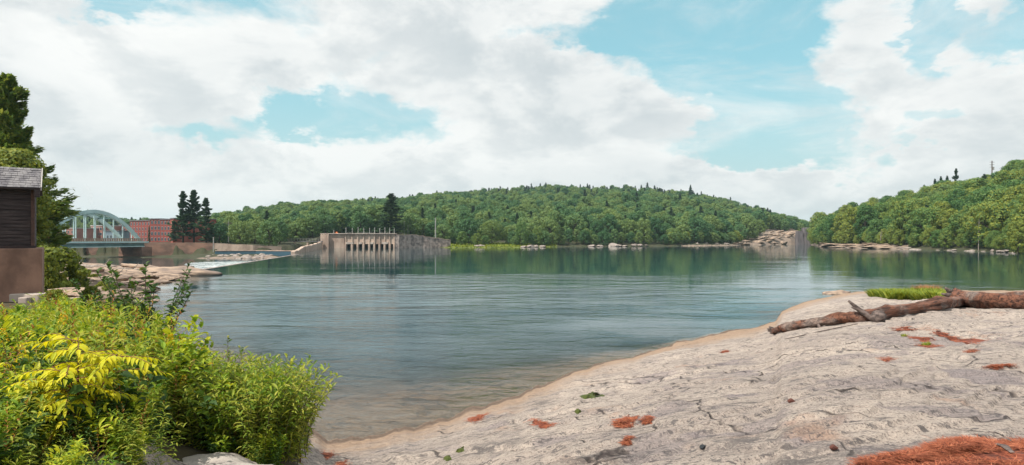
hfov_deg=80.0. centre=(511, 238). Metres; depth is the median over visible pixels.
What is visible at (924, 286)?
dry grass
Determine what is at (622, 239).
broadleaf tree
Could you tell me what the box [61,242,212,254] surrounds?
bank wall
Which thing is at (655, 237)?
broadleaf tree
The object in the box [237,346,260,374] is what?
tall sprig
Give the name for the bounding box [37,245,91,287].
bush
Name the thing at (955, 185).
broadleaf tree
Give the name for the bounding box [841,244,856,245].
flat rock
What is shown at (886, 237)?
broadleaf tree
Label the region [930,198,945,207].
broadleaf tree
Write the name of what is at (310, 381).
lance leaved shrub
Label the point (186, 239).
brick building
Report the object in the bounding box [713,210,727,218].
broadleaf tree
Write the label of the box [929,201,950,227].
broadleaf tree
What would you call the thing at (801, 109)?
sky
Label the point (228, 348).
tall sprig
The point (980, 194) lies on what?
broadleaf tree
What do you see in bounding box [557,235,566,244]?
broadleaf tree
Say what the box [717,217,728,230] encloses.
broadleaf tree
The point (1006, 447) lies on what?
bark strip
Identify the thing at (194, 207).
pine tree
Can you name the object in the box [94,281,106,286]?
bush
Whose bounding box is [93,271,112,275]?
flat rock
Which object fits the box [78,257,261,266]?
river water
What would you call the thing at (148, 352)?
goldenrod
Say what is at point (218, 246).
bank wall
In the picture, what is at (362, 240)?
intake dam
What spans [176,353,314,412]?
lance leaved shrub
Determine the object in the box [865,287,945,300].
grass patch
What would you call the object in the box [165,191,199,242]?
pine tree
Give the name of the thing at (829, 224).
broadleaf tree
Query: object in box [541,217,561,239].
broadleaf tree
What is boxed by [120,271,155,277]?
flat rock
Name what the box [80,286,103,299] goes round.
bush
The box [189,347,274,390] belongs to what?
lance leaved shrub
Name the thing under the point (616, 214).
broadleaf tree
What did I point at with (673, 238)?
broadleaf tree
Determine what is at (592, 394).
moss
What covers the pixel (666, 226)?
broadleaf tree
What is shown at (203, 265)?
white water
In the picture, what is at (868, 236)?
broadleaf tree
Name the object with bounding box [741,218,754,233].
broadleaf tree
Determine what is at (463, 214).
broadleaf tree
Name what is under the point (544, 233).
broadleaf tree
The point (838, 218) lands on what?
broadleaf tree
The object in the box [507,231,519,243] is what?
broadleaf tree
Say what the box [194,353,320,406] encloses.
lance leaved shrub
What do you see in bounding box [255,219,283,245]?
broadleaf tree
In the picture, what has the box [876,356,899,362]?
pine needle litter
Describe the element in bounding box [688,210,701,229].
broadleaf tree
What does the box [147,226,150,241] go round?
conifer tree
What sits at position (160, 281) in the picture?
flat rock
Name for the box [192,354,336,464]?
lance leaved shrub
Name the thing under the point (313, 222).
broadleaf tree
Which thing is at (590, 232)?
broadleaf tree
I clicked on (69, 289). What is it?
flat rock
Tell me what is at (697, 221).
broadleaf tree
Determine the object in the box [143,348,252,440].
lance leaved shrub
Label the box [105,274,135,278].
flat rock
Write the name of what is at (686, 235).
broadleaf tree
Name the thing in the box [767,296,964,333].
driftwood log
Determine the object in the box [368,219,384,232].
broadleaf tree
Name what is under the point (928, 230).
broadleaf tree
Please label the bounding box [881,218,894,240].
broadleaf tree
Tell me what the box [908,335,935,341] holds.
pine needle litter
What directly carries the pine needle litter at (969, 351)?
on the ground at (848, 392)
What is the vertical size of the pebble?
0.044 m
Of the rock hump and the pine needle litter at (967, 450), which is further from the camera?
the rock hump
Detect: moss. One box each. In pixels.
[443,455,451,460]
[456,446,463,452]
[580,391,604,398]
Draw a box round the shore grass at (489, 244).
[448,242,555,247]
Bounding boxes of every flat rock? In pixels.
[47,287,102,293]
[83,263,122,266]
[91,281,140,288]
[92,267,126,272]
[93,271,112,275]
[93,277,128,281]
[98,292,137,297]
[102,288,131,297]
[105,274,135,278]
[120,263,157,267]
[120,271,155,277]
[122,280,144,283]
[127,269,141,272]
[139,294,157,299]
[153,273,181,278]
[153,279,171,282]
[159,276,175,279]
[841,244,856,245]
[860,246,884,247]
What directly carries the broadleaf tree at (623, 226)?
on the ground at (848, 392)
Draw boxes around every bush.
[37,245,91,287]
[38,288,69,307]
[44,252,68,291]
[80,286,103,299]
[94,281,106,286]
[101,284,115,290]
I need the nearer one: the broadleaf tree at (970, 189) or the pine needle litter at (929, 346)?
the pine needle litter at (929, 346)
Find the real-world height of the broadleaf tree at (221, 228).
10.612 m
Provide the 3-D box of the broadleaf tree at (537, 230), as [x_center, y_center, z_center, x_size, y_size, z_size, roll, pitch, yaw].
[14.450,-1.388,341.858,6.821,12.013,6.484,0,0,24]
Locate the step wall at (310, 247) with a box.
[291,242,322,254]
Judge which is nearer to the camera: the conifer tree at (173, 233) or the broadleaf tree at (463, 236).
the conifer tree at (173, 233)
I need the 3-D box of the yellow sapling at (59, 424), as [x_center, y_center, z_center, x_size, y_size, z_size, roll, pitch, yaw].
[-3.473,1.510,4.736,0.354,0.415,0.443,0,0,22]
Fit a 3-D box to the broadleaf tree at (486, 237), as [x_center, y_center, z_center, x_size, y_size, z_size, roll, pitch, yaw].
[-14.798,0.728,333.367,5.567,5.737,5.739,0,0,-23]
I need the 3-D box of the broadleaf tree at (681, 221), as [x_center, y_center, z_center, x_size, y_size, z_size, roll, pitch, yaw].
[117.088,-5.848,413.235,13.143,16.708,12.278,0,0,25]
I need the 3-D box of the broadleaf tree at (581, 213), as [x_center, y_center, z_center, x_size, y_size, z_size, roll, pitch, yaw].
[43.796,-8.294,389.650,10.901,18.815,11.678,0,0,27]
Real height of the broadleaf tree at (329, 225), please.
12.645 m
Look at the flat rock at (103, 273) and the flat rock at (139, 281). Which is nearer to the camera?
the flat rock at (139, 281)
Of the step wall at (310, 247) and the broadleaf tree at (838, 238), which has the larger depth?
the broadleaf tree at (838, 238)
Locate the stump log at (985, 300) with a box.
[941,287,1023,308]
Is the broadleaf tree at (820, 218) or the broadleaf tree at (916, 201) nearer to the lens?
the broadleaf tree at (916, 201)
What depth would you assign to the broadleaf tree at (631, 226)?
373.82 m
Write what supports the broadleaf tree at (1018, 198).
on the ground at (848, 392)
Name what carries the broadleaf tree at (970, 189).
on the ground at (848, 392)
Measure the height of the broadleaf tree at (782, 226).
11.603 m
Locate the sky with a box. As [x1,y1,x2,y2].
[0,0,1023,221]
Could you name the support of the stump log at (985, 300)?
on the ground at (848, 392)
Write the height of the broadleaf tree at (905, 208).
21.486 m
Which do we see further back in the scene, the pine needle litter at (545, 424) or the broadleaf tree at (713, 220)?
the broadleaf tree at (713, 220)
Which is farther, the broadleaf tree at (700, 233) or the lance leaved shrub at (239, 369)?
the broadleaf tree at (700, 233)
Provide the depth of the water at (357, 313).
48.49 m
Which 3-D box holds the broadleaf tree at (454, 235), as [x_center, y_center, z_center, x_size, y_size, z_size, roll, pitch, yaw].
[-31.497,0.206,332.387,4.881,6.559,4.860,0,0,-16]
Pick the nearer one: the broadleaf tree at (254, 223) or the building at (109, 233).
the broadleaf tree at (254, 223)
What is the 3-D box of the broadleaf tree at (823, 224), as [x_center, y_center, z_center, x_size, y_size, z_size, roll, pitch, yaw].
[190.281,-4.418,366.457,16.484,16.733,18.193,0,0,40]
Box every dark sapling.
[70,278,153,317]
[96,261,192,343]
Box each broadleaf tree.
[0,147,60,246]
[204,221,229,243]
[223,215,238,242]
[226,220,253,244]
[237,213,254,241]
[242,219,270,243]
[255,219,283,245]
[270,221,288,243]
[278,220,290,243]
[282,219,291,240]
[287,221,308,240]
[305,213,321,235]
[305,215,320,237]
[318,214,336,234]
[329,211,343,229]
[347,211,372,232]
[352,217,375,232]
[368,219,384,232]
[399,212,424,234]
[414,218,432,235]
[424,221,436,237]
[434,224,452,238]
[436,223,453,238]
[438,220,450,235]
[447,211,458,232]
[450,233,456,243]
[453,216,481,242]
[456,231,468,244]
[457,210,470,220]
[472,233,482,244]
[474,212,489,234]
[477,219,505,242]
[480,235,489,243]
[499,216,511,223]
[502,225,518,242]
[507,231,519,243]
[510,236,518,244]
[513,221,528,244]
[527,233,540,244]
[530,216,545,227]
[531,226,543,244]
[535,230,551,244]
[540,210,548,216]
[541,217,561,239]
[546,210,564,234]
[547,232,558,243]
[552,204,566,214]
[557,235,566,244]
[559,209,571,226]
[560,213,587,240]
[563,229,573,242]
[572,211,588,229]
[573,229,579,241]
[576,229,590,244]
[582,228,592,242]
[588,220,604,238]
[589,234,598,244]
[596,213,605,230]
[597,230,610,244]
[598,213,622,242]
[601,210,625,220]
[607,219,627,240]
[609,229,620,242]
[618,232,625,243]
[620,218,633,232]
[624,220,638,242]
[625,232,634,243]
[627,212,635,220]
[633,231,643,243]
[634,210,647,229]
[637,218,652,241]
[644,235,653,243]
[647,217,664,237]
[653,234,658,242]
[658,213,675,231]
[658,234,667,244]
[659,223,672,237]
[666,227,679,236]
[667,232,678,243]
[673,229,684,243]
[675,218,693,230]
[675,223,692,237]
[676,230,684,243]
[681,231,689,242]
[685,217,709,236]
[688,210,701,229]
[690,229,699,242]
[696,230,703,241]
[703,215,723,232]
[703,234,710,242]
[709,232,720,242]
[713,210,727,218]
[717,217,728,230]
[718,233,725,242]
[719,221,733,232]
[722,233,729,241]
[726,231,737,242]
[731,230,743,241]
[733,224,748,239]
[739,215,759,233]
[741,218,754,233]
[750,210,767,224]
[751,221,759,234]
[753,212,763,224]
[757,219,767,233]
[778,220,790,230]
[797,223,803,230]
[806,212,826,239]
[810,219,825,240]
[813,218,838,242]
[814,216,828,226]
[815,231,828,242]
[822,215,842,240]
[826,232,833,242]
[830,212,846,241]
[832,232,839,243]
[835,232,844,243]
[840,206,866,243]
[840,228,847,242]
[852,204,880,242]
[853,235,860,243]
[861,230,874,240]
[864,231,877,243]
[865,218,883,242]
[866,201,879,206]
[872,201,889,213]
[876,229,888,244]
[878,212,889,221]
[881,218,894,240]
[883,228,894,243]
[886,226,901,243]
[887,199,902,213]
[887,200,915,243]
[891,229,905,245]
[902,205,952,244]
[905,225,921,243]
[907,196,932,207]
[907,233,919,246]
[913,192,927,197]
[918,226,937,246]
[925,195,943,204]
[928,229,947,247]
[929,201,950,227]
[929,208,962,236]
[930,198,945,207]
[937,230,954,248]
[939,188,962,197]
[942,213,969,244]
[943,188,967,208]
[948,181,963,190]
[949,197,967,231]
[954,233,964,246]
[960,177,988,189]
[960,205,976,229]
[961,188,997,224]
[961,199,1020,246]
[961,230,975,246]
[965,187,979,194]
[967,187,994,205]
[971,227,993,247]
[976,187,1008,227]
[980,183,1001,188]
[980,231,993,247]
[983,230,1003,248]
[988,169,1022,185]
[990,235,1005,249]
[995,179,1022,192]
[999,224,1015,249]
[1003,202,1023,225]
[1003,219,1023,253]
[1004,193,1023,216]
[1005,184,1023,200]
[1010,196,1023,220]
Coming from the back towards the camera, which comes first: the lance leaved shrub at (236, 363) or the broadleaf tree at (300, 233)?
the broadleaf tree at (300, 233)
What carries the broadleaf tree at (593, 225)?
on the ground at (848, 392)
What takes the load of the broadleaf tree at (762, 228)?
on the ground at (848, 392)
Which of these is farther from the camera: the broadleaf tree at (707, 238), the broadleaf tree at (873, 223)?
the broadleaf tree at (707, 238)
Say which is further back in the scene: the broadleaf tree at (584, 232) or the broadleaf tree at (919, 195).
the broadleaf tree at (584, 232)
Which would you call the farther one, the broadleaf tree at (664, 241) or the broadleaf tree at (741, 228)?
the broadleaf tree at (741, 228)
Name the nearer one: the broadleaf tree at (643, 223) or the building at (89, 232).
the building at (89, 232)
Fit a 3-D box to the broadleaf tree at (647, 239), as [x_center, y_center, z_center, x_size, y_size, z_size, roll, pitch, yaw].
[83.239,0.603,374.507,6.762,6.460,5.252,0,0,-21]
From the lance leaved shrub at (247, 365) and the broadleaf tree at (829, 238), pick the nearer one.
the lance leaved shrub at (247, 365)
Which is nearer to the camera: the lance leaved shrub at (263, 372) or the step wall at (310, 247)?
the lance leaved shrub at (263, 372)
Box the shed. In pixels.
[0,167,43,301]
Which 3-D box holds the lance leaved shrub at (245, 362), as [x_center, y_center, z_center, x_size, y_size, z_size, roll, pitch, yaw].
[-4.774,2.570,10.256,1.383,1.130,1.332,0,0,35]
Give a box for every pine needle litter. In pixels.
[321,449,336,459]
[331,459,349,464]
[467,412,488,422]
[523,418,555,428]
[608,414,638,428]
[618,435,635,445]
[639,414,653,424]
[840,432,1023,464]
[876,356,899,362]
[888,326,914,330]
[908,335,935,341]
[917,342,942,347]
[922,329,1000,343]
[964,348,981,352]
[979,363,1017,369]
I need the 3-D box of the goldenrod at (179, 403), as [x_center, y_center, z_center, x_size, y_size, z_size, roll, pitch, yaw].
[-3.883,1.866,6.970,0.455,0.881,0.219,0,0,19]
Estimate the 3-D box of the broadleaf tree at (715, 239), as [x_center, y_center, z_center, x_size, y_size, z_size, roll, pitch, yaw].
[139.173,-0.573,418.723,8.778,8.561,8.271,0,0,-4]
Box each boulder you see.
[182,452,272,464]
[608,243,618,246]
[822,290,850,293]
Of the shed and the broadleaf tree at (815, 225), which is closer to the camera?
the shed
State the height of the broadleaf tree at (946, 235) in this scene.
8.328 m
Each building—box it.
[64,228,98,240]
[90,225,121,240]
[102,230,129,240]
[129,220,149,240]
[149,218,164,241]
[160,219,169,241]
[170,218,216,242]
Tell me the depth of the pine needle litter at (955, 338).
15.21 m
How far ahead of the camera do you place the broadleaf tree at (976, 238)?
223.23 m
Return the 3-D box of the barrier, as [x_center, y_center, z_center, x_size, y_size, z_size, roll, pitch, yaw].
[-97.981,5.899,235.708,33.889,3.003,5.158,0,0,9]
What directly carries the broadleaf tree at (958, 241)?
on the ground at (848, 392)
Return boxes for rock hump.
[136,266,222,275]
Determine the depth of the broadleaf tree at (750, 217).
488.03 m
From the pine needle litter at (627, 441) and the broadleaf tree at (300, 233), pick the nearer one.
the pine needle litter at (627, 441)
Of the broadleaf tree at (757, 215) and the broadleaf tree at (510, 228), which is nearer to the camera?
the broadleaf tree at (510, 228)
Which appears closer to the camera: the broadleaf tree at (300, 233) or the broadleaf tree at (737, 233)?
the broadleaf tree at (300, 233)
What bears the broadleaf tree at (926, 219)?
on the ground at (848, 392)
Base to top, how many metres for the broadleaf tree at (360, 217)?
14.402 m
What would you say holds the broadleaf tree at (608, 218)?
on the ground at (848, 392)
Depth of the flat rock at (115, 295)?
33.34 m
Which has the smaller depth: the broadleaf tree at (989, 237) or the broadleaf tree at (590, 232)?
the broadleaf tree at (989, 237)
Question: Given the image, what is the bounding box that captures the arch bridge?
[60,210,151,256]
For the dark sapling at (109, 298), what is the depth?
10.38 m
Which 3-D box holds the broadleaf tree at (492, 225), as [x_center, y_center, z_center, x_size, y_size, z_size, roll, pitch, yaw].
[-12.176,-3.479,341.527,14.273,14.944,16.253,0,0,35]
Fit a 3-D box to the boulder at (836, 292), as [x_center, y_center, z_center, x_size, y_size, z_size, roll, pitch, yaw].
[26.837,4.537,50.418,2.770,0.629,1.290,0,0,-23]
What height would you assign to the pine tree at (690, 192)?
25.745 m
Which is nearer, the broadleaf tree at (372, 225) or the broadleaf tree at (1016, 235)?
the broadleaf tree at (1016, 235)
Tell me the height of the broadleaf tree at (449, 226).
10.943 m
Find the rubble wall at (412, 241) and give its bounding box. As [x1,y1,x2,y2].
[400,234,450,247]
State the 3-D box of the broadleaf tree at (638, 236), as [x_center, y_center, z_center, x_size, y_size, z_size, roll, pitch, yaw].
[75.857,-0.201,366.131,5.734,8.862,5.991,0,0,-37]
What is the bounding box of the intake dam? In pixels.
[320,227,399,247]
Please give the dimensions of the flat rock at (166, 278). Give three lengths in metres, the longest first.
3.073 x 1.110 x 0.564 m
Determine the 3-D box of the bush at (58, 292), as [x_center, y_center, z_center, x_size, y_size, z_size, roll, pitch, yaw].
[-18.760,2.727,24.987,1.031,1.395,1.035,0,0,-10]
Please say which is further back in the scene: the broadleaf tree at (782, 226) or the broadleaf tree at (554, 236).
the broadleaf tree at (782, 226)
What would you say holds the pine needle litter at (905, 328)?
on the ground at (848, 392)
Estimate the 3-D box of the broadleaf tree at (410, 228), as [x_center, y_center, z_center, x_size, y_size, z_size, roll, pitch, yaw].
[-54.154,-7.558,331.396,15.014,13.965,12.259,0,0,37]
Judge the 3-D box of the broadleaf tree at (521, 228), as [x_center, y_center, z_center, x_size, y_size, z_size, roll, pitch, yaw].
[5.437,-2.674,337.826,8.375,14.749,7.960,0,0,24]
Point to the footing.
(22, 298)
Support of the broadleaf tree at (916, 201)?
on the ground at (848, 392)
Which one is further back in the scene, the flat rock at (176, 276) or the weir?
the weir
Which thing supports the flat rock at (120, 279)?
on the ground at (848, 392)
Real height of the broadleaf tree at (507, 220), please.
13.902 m
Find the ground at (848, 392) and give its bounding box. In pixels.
[0,228,1023,464]
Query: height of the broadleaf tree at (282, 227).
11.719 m
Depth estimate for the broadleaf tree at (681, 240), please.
389.49 m
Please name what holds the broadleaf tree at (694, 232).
on the ground at (848, 392)
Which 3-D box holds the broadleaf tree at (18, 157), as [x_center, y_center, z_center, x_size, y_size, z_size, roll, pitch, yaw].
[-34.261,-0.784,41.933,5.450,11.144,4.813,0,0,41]
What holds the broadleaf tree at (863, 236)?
on the ground at (848, 392)
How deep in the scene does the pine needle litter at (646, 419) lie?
8.06 m
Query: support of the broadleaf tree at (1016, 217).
on the ground at (848, 392)
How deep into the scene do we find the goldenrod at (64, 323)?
6.54 m
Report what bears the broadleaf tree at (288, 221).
on the ground at (848, 392)
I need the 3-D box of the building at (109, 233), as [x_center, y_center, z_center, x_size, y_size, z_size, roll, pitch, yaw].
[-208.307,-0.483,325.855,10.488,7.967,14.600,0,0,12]
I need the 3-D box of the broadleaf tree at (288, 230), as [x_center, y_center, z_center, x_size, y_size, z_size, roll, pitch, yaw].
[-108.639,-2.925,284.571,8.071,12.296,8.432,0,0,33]
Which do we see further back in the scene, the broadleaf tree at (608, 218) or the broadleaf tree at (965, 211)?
the broadleaf tree at (608, 218)
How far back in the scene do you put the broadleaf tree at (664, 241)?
382.02 m
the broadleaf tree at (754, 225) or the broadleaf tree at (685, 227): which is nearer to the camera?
the broadleaf tree at (685, 227)
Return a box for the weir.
[205,254,296,268]
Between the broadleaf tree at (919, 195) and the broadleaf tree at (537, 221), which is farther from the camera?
the broadleaf tree at (537, 221)
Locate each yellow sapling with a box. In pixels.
[0,333,174,439]
[0,354,38,376]
[10,330,59,364]
[39,407,98,456]
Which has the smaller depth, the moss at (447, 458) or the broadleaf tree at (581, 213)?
the moss at (447, 458)
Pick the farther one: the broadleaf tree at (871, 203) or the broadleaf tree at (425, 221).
the broadleaf tree at (871, 203)
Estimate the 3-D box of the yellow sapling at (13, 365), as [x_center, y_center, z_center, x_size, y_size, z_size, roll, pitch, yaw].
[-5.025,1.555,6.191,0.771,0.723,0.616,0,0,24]
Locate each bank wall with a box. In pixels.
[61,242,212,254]
[214,243,281,249]
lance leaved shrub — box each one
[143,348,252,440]
[145,346,277,452]
[174,352,329,463]
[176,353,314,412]
[176,355,302,452]
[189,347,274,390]
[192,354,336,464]
[194,350,279,378]
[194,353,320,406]
[202,353,343,452]
[203,349,260,377]
[217,355,271,379]
[229,355,305,380]
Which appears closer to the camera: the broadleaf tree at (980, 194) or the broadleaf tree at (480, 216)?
the broadleaf tree at (980, 194)
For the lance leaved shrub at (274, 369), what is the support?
on the ground at (848, 392)
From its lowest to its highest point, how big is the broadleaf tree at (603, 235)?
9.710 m
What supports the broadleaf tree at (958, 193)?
on the ground at (848, 392)
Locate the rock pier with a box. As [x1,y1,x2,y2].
[795,227,810,243]
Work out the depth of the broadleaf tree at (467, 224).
340.35 m
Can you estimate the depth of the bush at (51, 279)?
36.77 m
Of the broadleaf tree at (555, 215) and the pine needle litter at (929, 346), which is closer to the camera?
the pine needle litter at (929, 346)
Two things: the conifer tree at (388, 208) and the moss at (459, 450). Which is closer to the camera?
the moss at (459, 450)
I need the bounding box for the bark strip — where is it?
[995,443,1014,452]
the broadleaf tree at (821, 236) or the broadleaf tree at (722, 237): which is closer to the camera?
the broadleaf tree at (821, 236)
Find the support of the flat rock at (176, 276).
on the ground at (848, 392)
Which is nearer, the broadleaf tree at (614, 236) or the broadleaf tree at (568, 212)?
the broadleaf tree at (614, 236)
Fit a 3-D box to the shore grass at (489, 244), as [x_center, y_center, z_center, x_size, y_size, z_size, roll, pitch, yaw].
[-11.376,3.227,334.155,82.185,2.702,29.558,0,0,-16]
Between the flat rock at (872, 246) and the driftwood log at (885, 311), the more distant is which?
the flat rock at (872, 246)
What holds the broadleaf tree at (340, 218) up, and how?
on the ground at (848, 392)
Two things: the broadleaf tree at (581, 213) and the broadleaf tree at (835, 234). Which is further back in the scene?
the broadleaf tree at (581, 213)
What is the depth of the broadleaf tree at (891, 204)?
317.72 m
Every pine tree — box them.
[0,72,80,247]
[28,140,69,244]
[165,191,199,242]
[179,190,203,242]
[192,198,213,242]
[688,185,693,194]
[952,168,958,180]
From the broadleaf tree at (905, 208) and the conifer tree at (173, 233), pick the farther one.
the broadleaf tree at (905, 208)
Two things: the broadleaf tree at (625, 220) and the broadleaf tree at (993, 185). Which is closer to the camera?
the broadleaf tree at (993, 185)
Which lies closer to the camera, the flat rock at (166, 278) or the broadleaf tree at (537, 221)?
the flat rock at (166, 278)
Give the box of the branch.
[786,323,857,338]
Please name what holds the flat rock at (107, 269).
on the ground at (848, 392)
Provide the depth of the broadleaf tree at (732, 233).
433.50 m
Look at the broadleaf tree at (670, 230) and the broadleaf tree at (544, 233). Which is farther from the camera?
the broadleaf tree at (670, 230)
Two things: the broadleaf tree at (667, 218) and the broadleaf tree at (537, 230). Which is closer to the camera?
the broadleaf tree at (537, 230)
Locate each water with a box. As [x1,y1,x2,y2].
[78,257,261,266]
[144,244,1023,440]
[185,255,288,268]
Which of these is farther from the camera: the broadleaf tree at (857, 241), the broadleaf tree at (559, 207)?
the broadleaf tree at (559, 207)
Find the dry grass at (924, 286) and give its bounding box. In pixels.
[909,284,941,288]
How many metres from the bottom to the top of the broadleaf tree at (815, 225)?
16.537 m
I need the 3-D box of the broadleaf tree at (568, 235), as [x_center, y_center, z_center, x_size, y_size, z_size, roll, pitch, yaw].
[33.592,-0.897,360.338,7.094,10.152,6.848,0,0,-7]
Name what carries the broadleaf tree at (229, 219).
on the ground at (848, 392)
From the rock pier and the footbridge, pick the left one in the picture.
the footbridge
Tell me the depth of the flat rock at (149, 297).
38.45 m
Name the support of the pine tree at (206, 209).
on the ground at (848, 392)
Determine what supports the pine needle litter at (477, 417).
on the ground at (848, 392)
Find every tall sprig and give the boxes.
[223,335,231,371]
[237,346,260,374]
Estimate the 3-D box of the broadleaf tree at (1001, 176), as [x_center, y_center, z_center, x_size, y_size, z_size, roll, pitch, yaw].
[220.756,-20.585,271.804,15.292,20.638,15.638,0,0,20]
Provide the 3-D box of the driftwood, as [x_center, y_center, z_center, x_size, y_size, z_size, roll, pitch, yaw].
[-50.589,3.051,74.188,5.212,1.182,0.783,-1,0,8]
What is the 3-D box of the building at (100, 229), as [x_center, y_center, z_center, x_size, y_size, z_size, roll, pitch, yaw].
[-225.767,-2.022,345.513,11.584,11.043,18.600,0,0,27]
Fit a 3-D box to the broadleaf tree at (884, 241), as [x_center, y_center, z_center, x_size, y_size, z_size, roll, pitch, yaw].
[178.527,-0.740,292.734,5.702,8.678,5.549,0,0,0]
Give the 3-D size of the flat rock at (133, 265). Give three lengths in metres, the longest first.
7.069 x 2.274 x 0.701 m
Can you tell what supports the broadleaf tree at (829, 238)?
on the ground at (848, 392)
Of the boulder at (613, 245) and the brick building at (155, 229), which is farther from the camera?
the boulder at (613, 245)
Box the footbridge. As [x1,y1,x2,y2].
[287,239,322,244]
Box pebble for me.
[829,444,837,449]
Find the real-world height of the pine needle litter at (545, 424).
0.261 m
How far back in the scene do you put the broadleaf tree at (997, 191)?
230.86 m
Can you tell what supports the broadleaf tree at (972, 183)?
on the ground at (848, 392)
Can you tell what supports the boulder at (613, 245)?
on the ground at (848, 392)
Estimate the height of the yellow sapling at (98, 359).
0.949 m
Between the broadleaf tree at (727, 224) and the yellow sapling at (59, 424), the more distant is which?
the broadleaf tree at (727, 224)
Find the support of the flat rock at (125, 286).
on the ground at (848, 392)
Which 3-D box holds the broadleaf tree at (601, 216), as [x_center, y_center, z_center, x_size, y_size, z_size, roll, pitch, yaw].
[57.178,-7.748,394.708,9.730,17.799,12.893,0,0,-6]
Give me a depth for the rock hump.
75.22 m
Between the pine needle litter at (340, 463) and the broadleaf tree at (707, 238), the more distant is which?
the broadleaf tree at (707, 238)
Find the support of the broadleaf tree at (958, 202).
on the ground at (848, 392)
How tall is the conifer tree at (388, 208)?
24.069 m
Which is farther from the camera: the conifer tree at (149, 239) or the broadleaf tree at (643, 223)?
the broadleaf tree at (643, 223)
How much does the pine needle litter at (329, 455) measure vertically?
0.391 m
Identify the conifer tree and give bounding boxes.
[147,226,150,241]
[168,220,176,242]
[372,193,405,232]
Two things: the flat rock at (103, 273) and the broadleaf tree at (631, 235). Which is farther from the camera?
the broadleaf tree at (631, 235)
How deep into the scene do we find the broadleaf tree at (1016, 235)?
186.47 m
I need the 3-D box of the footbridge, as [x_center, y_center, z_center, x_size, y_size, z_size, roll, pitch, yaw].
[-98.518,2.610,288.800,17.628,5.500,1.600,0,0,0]
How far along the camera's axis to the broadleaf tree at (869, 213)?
318.47 m
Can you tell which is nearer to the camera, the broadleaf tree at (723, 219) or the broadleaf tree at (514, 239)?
the broadleaf tree at (514, 239)
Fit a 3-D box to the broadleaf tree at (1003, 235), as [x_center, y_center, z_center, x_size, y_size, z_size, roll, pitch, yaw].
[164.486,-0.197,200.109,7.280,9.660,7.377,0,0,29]
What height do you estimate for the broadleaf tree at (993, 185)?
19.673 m
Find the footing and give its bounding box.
[9,293,45,302]
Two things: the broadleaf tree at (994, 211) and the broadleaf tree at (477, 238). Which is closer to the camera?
the broadleaf tree at (994, 211)
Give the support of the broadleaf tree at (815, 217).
on the ground at (848, 392)
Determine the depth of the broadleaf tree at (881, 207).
331.73 m
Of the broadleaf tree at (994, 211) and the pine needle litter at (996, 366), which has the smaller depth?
the pine needle litter at (996, 366)
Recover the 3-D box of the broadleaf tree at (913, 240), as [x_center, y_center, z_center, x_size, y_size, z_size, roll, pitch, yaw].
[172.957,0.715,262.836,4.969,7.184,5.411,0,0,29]
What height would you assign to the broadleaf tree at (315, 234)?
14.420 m
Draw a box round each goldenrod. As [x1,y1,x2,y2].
[0,311,67,374]
[117,328,174,377]
[151,372,187,439]
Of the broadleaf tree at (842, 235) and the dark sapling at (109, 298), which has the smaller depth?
the dark sapling at (109, 298)
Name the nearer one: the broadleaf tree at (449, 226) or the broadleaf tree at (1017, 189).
the broadleaf tree at (1017, 189)
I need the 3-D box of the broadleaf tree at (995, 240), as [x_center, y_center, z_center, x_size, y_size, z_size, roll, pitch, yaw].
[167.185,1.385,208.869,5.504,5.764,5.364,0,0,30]
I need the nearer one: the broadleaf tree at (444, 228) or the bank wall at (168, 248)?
the bank wall at (168, 248)
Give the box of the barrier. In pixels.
[215,250,292,255]
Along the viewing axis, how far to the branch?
17.66 m
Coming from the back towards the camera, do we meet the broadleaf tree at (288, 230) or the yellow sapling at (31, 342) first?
the broadleaf tree at (288, 230)
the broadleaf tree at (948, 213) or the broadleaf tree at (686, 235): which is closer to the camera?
the broadleaf tree at (948, 213)
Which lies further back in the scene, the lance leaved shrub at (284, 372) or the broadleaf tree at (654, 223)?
the broadleaf tree at (654, 223)
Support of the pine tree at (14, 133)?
on the ground at (848, 392)

